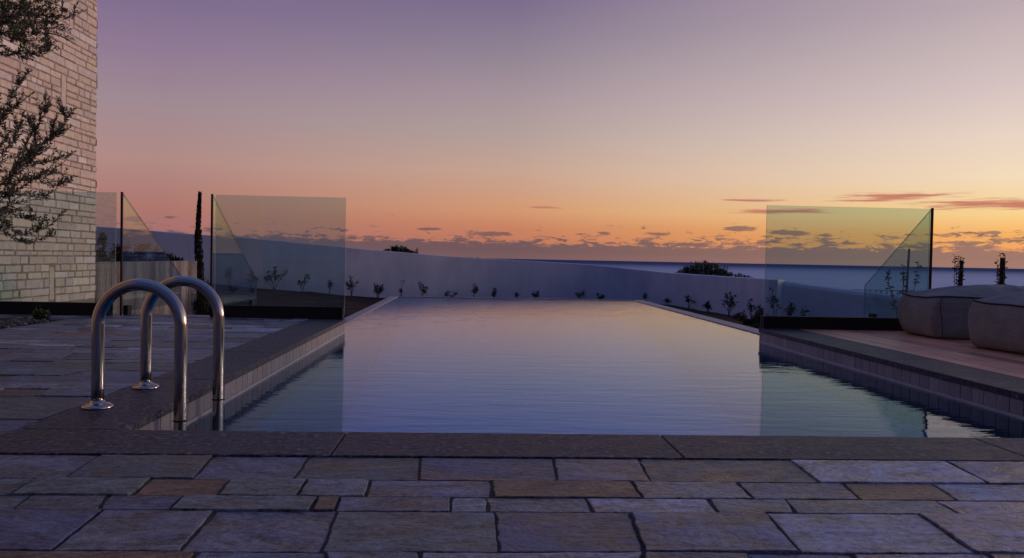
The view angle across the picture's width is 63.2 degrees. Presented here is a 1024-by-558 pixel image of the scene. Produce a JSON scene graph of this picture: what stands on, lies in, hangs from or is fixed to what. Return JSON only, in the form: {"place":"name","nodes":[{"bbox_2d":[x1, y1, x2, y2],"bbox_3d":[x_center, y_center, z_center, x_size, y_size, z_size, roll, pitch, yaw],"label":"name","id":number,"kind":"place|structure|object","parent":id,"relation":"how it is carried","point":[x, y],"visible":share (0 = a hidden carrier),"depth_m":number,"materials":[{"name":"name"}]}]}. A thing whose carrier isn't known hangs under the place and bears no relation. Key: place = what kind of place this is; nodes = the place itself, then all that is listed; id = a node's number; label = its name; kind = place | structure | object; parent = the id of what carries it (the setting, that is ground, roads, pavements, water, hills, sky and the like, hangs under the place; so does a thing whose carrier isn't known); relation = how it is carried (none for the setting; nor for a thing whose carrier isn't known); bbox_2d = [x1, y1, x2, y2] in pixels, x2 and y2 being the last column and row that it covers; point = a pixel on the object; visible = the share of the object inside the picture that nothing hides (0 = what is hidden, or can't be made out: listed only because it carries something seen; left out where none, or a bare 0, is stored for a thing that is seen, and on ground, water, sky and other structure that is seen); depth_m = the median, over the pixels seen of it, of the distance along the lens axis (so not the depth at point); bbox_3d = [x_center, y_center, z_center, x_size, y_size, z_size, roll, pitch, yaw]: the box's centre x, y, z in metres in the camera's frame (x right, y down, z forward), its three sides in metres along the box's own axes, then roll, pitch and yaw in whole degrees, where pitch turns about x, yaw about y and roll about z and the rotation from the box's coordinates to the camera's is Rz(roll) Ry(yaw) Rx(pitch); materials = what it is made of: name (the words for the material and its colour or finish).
{"place":"outdoors","nodes":[
{"label":"outdoors","id":0,"kind":"place"},
{"bbox_2d":[223,296,247,304],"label":"shrub","id":1,"kind":"object","parent":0,"point":[233,301],"visible":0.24,"depth_m":13.34,"materials":[{"name":"green plant"}]},
{"bbox_2d":[209,284,768,328],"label":"garden soil","id":2,"kind":"structure","parent":0,"point":[353,304],"depth_m":19.27,"materials":[{"name":"brown soil"}]},
{"bbox_2d":[0,0,97,302],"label":"stone house","id":3,"kind":"structure","parent":2,"relation":"on","point":[60,266],"depth_m":9.55,"materials":[{"name":"beige brick"}]},
{"bbox_2d":[95,231,113,261],"bbox_3d":[-6.242,-0.119,12.735,0.377,1.222,0.339,1,1,-3],"label":"hedge shrub","id":4,"kind":"object","parent":2,"relation":"on","point":[101,255],"visible":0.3,"depth_m":12.68,"materials":[{"name":"green plant"}]},
{"bbox_2d":[108,242,133,261],"bbox_3d":[-5.974,-0.042,12.779,0.649,1.078,0.399,1,1,-3],"label":"hedge shrub","id":5,"kind":"object","parent":2,"relation":"on","point":[125,254],"visible":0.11,"depth_m":12.75,"materials":[{"name":"green plant"}]},
{"bbox_2d":[127,243,150,260],"bbox_3d":[-5.628,-0.021,12.746,0.455,1.078,0.359,2,2,29],"label":"hedge shrub","id":6,"kind":"object","parent":2,"relation":"on","point":[141,251],"visible":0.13,"depth_m":12.73,"materials":[{"name":"green plant"}]},
{"bbox_2d":[95,261,196,314],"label":"concrete wall","id":7,"kind":"structure","parent":2,"relation":"on","point":[158,271],"depth_m":11.40,"materials":[{"name":"grey concrete"}]},
{"bbox_2d":[150,245,165,260],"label":"hedge shrub","id":8,"kind":"object","parent":2,"relation":"on","point":[158,256],"visible":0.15,"depth_m":12.70,"materials":[{"name":"green plant"}]},
{"bbox_2d":[165,253,183,260],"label":"hedge shrub","id":9,"kind":"object","parent":2,"relation":"on","point":[171,257],"visible":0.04,"depth_m":12.80,"materials":[{"name":"green plant"}]},
{"bbox_2d":[194,191,204,280],"bbox_3d":[-4.796,-0.377,12.778,0.165,1.962,0.147,0,2,-28],"label":"cypress tree","id":10,"kind":"object","parent":2,"relation":"on","point":[198,251],"visible":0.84,"depth_m":12.75,"materials":[{"name":"green plant"}]},
{"bbox_2d":[191,278,221,314],"bbox_3d":[-4.582,0.411,12.210,0.679,0.864,0.622,1,1,-3],"label":"bush","id":11,"kind":"object","parent":2,"relation":"on","point":[203,305],"visible":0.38,"depth_m":11.99,"materials":[{"name":"green plant"}]},
{"bbox_2d":[224,266,234,285],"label":"shrub","id":12,"kind":"object","parent":2,"relation":"on","point":[228,274],"visible":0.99,"depth_m":20.78,"materials":[{"name":"green plant"}]},
{"bbox_2d":[246,271,259,287],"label":"shrub","id":13,"kind":"object","parent":2,"relation":"on","point":[252,279],"visible":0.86,"depth_m":20.96,"materials":[{"name":"green plant"}]},
{"bbox_2d":[264,266,287,289],"bbox_3d":[-6.013,-0.010,21.213,0.609,0.644,0.381,1,1,-20],"label":"shrub","id":14,"kind":"object","parent":2,"relation":"on","point":[274,274],"visible":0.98,"depth_m":21.23,"materials":[{"name":"green plant"}]},
{"bbox_2d":[296,273,310,292],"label":"shrub","id":15,"kind":"object","parent":2,"relation":"on","point":[303,282],"visible":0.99,"depth_m":21.57,"materials":[{"name":"green plant"}]},
{"bbox_2d":[328,280,333,293],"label":"shrub","id":16,"kind":"object","parent":2,"relation":"on","point":[331,284],"visible":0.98,"depth_m":21.84,"materials":[{"name":"green plant"}]},
{"bbox_2d":[344,275,358,296],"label":"shrub","id":17,"kind":"object","parent":2,"relation":"on","point":[351,286],"visible":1,"depth_m":22.07,"materials":[{"name":"green plant"}]},
{"bbox_2d":[373,283,383,298],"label":"shrub","id":18,"kind":"object","parent":2,"relation":"on","point":[380,288],"visible":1,"depth_m":22.39,"materials":[{"name":"green plant"}]},
{"bbox_2d":[418,282,428,295],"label":"shrub","id":19,"kind":"object","parent":2,"relation":"on","point":[422,289],"visible":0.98,"depth_m":22.99,"materials":[{"name":"green plant"}]},
{"bbox_2d":[95,226,784,318],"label":"garden wall","id":20,"kind":"structure","parent":2,"relation":"on","point":[390,271],"depth_m":22.52,"materials":[{"name":"white paint"}]},
{"bbox_2d":[442,290,457,296],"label":"shrub","id":21,"kind":"object","parent":2,"relation":"on","point":[454,294],"visible":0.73,"depth_m":23.38,"materials":[{"name":"green plant"}]},
{"bbox_2d":[471,285,478,296],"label":"shrub","id":22,"kind":"object","parent":2,"relation":"on","point":[475,289],"visible":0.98,"depth_m":23.67,"materials":[{"name":"green plant"}]},
{"bbox_2d":[491,287,497,297],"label":"shrub","id":23,"kind":"object","parent":2,"relation":"on","point":[493,294],"visible":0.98,"depth_m":23.89,"materials":[{"name":"green plant"}]},
{"bbox_2d":[531,290,538,297],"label":"shrub","id":24,"kind":"object","parent":2,"relation":"on","point":[535,295],"visible":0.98,"depth_m":24.14,"materials":[{"name":"green plant"}]},
{"bbox_2d":[575,290,586,298],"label":"shrub","id":25,"kind":"object","parent":2,"relation":"on","point":[579,294],"visible":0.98,"depth_m":24.30,"materials":[{"name":"green plant"}]},
{"bbox_2d":[596,293,604,298],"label":"shrub","id":26,"kind":"object","parent":2,"relation":"on","point":[598,297],"visible":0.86,"depth_m":24.19,"materials":[{"name":"green plant"}]},
{"bbox_2d":[684,294,694,308],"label":"shrub","id":27,"kind":"object","parent":2,"relation":"on","point":[687,300],"visible":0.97,"depth_m":21.72,"materials":[{"name":"green plant"}]},
{"bbox_2d":[673,260,734,276],"bbox_3d":[6.099,-0.152,26.326,2.319,0.917,1.159,1,1,-3],"label":"bush","id":28,"kind":"object","parent":2,"relation":"on","point":[715,271],"visible":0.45,"depth_m":26.04,"materials":[{"name":"green plant"}]},
{"bbox_2d":[702,300,712,312],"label":"shrub","id":29,"kind":"object","parent":2,"relation":"on","point":[707,305],"visible":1,"depth_m":19.98,"materials":[{"name":"green plant"}]},
{"bbox_2d":[721,291,737,315],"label":"shrub","id":30,"kind":"object","parent":2,"relation":"on","point":[730,304],"visible":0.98,"depth_m":19.13,"materials":[{"name":"green plant"}]},
{"bbox_2d":[730,272,753,277],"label":"bush","id":31,"kind":"object","parent":2,"relation":"on","point":[739,275],"visible":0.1,"depth_m":25.10,"materials":[{"name":"green plant"}]},
{"bbox_2d":[732,309,768,327],"bbox_3d":[3.700,0.623,12.816,0.611,0.329,0.380,1,1,11],"label":"shrub","id":32,"kind":"object","parent":2,"relation":"on","point":[745,320],"visible":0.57,"depth_m":12.78,"materials":[{"name":"green plant"}]},
{"bbox_2d":[747,298,757,317],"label":"shrub","id":33,"kind":"object","parent":2,"relation":"on","point":[750,306],"visible":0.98,"depth_m":18.20,"materials":[{"name":"green plant"}]},
{"bbox_2d":[754,304,764,314],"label":"shrub","id":34,"kind":"object","parent":2,"relation":"on","point":[758,307],"visible":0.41,"depth_m":17.88,"materials":[{"name":"green plant"}]},
{"bbox_2d":[753,320,767,328],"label":"shrub","id":35,"kind":"object","parent":2,"relation":"on","point":[757,326],"visible":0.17,"depth_m":10.78,"materials":[{"name":"green plant"}]},
{"bbox_2d":[766,287,781,315],"bbox_3d":[5.420,0.543,17.316,0.348,0.780,0.251,1,1,-17],"label":"shrub","id":36,"kind":"object","parent":2,"relation":"on","point":[774,300],"visible":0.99,"depth_m":17.31,"materials":[{"name":"green plant"}]},
{"bbox_2d":[784,302,795,315],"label":"shrub","id":37,"kind":"object","parent":2,"relation":"on","point":[789,310],"visible":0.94,"depth_m":17.18,"materials":[{"name":"green plant"}]},
{"bbox_2d":[800,308,809,315],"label":"shrub","id":38,"kind":"object","parent":2,"relation":"on","point":[804,312],"visible":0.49,"depth_m":17.00,"materials":[{"name":"green plant"}]},
{"bbox_2d":[782,281,901,317],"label":"garden wall","id":39,"kind":"structure","parent":2,"relation":"on","point":[817,300],"depth_m":17.96,"materials":[{"name":"white paint"}]},
{"bbox_2d":[850,289,915,294],"bbox_3d":[12.083,0.893,24.639,6.555,1.100,0.040,1,1,-3],"label":"railing","id":40,"kind":"object","parent":2,"relation":"on","point":[883,290],"visible":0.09,"depth_m":24.56,"materials":[{"name":"black metal"}]},
{"bbox_2d":[884,261,922,317],"bbox_3d":[5.527,0.336,11.798,0.556,1.189,0.139,1,1,-3],"label":"sapling","id":41,"kind":"object","parent":2,"relation":"on","point":[890,287],"visible":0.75,"depth_m":11.79,"materials":[{"name":"green plant"}]},
{"bbox_2d":[905,249,909,292],"bbox_3d":[5.592,0.250,11.812,0.078,1.361,0.034,1,1,-3],"label":"wooden stake","id":42,"kind":"object","parent":2,"relation":"on","point":[907,272],"visible":0.41,"depth_m":11.79,"materials":[{"name":"brown wood"}]},
{"bbox_2d":[952,254,965,285],"bbox_3d":[6.319,0.321,11.792,0.199,1.348,0.116,1,1,-3],"label":"sapling","id":43,"kind":"object","parent":2,"relation":"on","point":[959,271],"visible":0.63,"depth_m":11.78,"materials":[{"name":"green plant"}]},
{"bbox_2d":[958,260,963,285],"bbox_3d":[6.372,0.364,11.853,0.076,1.261,0.058,1,1,-3],"label":"wooden stake","id":44,"kind":"object","parent":2,"relation":"on","point":[961,273],"visible":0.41,"depth_m":11.82,"materials":[{"name":"brown wood"}]},
{"bbox_2d":[993,253,1007,284],"bbox_3d":[6.927,0.336,11.824,0.208,1.441,0.103,1,1,-13],"label":"sapling","id":45,"kind":"object","parent":2,"relation":"on","point":[1004,277],"visible":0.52,"depth_m":11.81,"materials":[{"name":"green plant"}]},
{"bbox_2d":[999,258,1004,284],"bbox_3d":[6.970,0.378,11.882,0.090,1.356,0.072,1,1,-3],"label":"wooden stake","id":46,"kind":"object","parent":2,"relation":"on","point":[1002,272],"visible":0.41,"depth_m":11.84,"materials":[{"name":"brown wood"}]},
{"bbox_2d":[0,314,1023,557],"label":"patio","id":47,"kind":"structure","parent":0,"point":[135,506],"depth_m":2.10,"materials":[{"name":"grey stone"}]},
{"bbox_2d":[0,317,57,328],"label":"gravel","id":48,"kind":"structure","parent":47,"relation":"on","point":[8,322],"depth_m":6.88,"materials":[{"name":"grey gravel"}]},
{"bbox_2d":[32,305,50,319],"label":"weed","id":49,"kind":"object","parent":48,"relation":"on","point":[40,314],"visible":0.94,"depth_m":7.17,"materials":[{"name":"green plant"}]},
{"bbox_2d":[0,0,85,244],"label":"olive tree","id":50,"kind":"object","parent":48,"relation":"on","point":[21,26],"visible":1,"depth_m":6.50,"materials":[{"name":"green plant"}]},
{"bbox_2d":[0,190,116,315],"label":"glass balustrade","id":51,"kind":"object","parent":47,"relation":"on","point":[54,308],"visible":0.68,"depth_m":7.77,"materials":[{"name":"grey"}]},
{"bbox_2d":[120,192,181,314],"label":"glass wing","id":52,"kind":"structure","parent":47,"relation":"on","point":[127,310],"depth_m":7.86,"materials":[{"name":"clear glass"}]},
{"bbox_2d":[210,194,256,316],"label":"glass wing","id":53,"kind":"structure","parent":47,"relation":"on","point":[251,302],"depth_m":7.90,"materials":[{"name":"clear glass"}]},
{"bbox_2d":[211,195,345,318],"bbox_3d":[-2.205,-0.206,7.901,1.235,1.154,0.090,1,1,-3],"label":"glass balustrade","id":54,"kind":"object","parent":47,"relation":"on","point":[272,311],"visible":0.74,"depth_m":7.87,"materials":[{"name":"grey"}]},
{"bbox_2d":[0,296,1023,461],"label":"pool","id":55,"kind":"structure","parent":47,"relation":"in","point":[304,389],"depth_m":6.22,"materials":[{"name":"stone"}]},
{"bbox_2d":[81,279,186,429],"bbox_3d":[-1.466,0.650,3.231,0.397,1.305,0.116,1,1,-3],"label":"handrail","id":56,"kind":"object","parent":55,"relation":"attached to","point":[112,294],"visible":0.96,"depth_m":3.20,"materials":[{"name":"silver metal"}]},
{"bbox_2d":[132,276,223,430],"bbox_3d":[-1.493,0.638,3.720,0.400,1.305,0.116,1,1,-3],"label":"handrail","id":57,"kind":"object","parent":55,"relation":"on","point":[208,292],"visible":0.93,"depth_m":3.69,"materials":[{"name":"silver metal"}]},
{"bbox_2d":[95,0,1023,268],"label":"sky","id":58,"kind":"structure","parent":0,"point":[598,130],"materials":[{"name":"purple"}]},
{"bbox_2d":[486,258,1023,295],"bbox_3d":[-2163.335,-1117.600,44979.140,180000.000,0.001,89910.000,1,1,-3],"label":"sea","id":59,"kind":"structure","parent":0,"point":[847,276],"depth_m":2627.13,"materials":[{"name":"blue liquid"}]},
{"bbox_2d":[800,329,1023,377],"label":"timber deck","id":60,"kind":"structure","parent":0,"point":[963,352],"depth_m":6.22,"materials":[{"name":"brown wood"}]},
{"bbox_2d":[760,205,930,330],"bbox_3d":[3.158,-0.101,7.861,1.595,1.154,0.090,1,1,-3],"label":"glass balustrade","id":61,"kind":"object","parent":60,"relation":"on","point":[821,322],"visible":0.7,"depth_m":7.82,"materials":[{"name":"grey"}]},
{"bbox_2d":[864,208,933,316],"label":"glass wing","id":62,"kind":"structure","parent":60,"relation":"on","point":[930,255],"depth_m":7.93,"materials":[{"name":"clear glass"}]},
{"bbox_2d":[898,284,1023,339],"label":"pouf","id":63,"kind":"object","parent":60,"relation":"on","point":[941,313],"visible":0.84,"depth_m":7.06,"materials":[{"name":"fabric"}]},
{"bbox_2d":[968,291,1023,353],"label":"pouf","id":64,"kind":"object","parent":60,"relation":"on","point":[995,322],"visible":1,"depth_m":6.09,"materials":[{"name":"fabric"}]},
{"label":"hillside","id":65,"kind":"structure","parent":0,"visible":0},
{"bbox_2d":[383,245,413,252],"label":"bush","id":66,"kind":"object","parent":65,"relation":"on","point":[395,248],"visible":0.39,"depth_m":26.69,"materials":[{"name":"green plant"}]}
]}

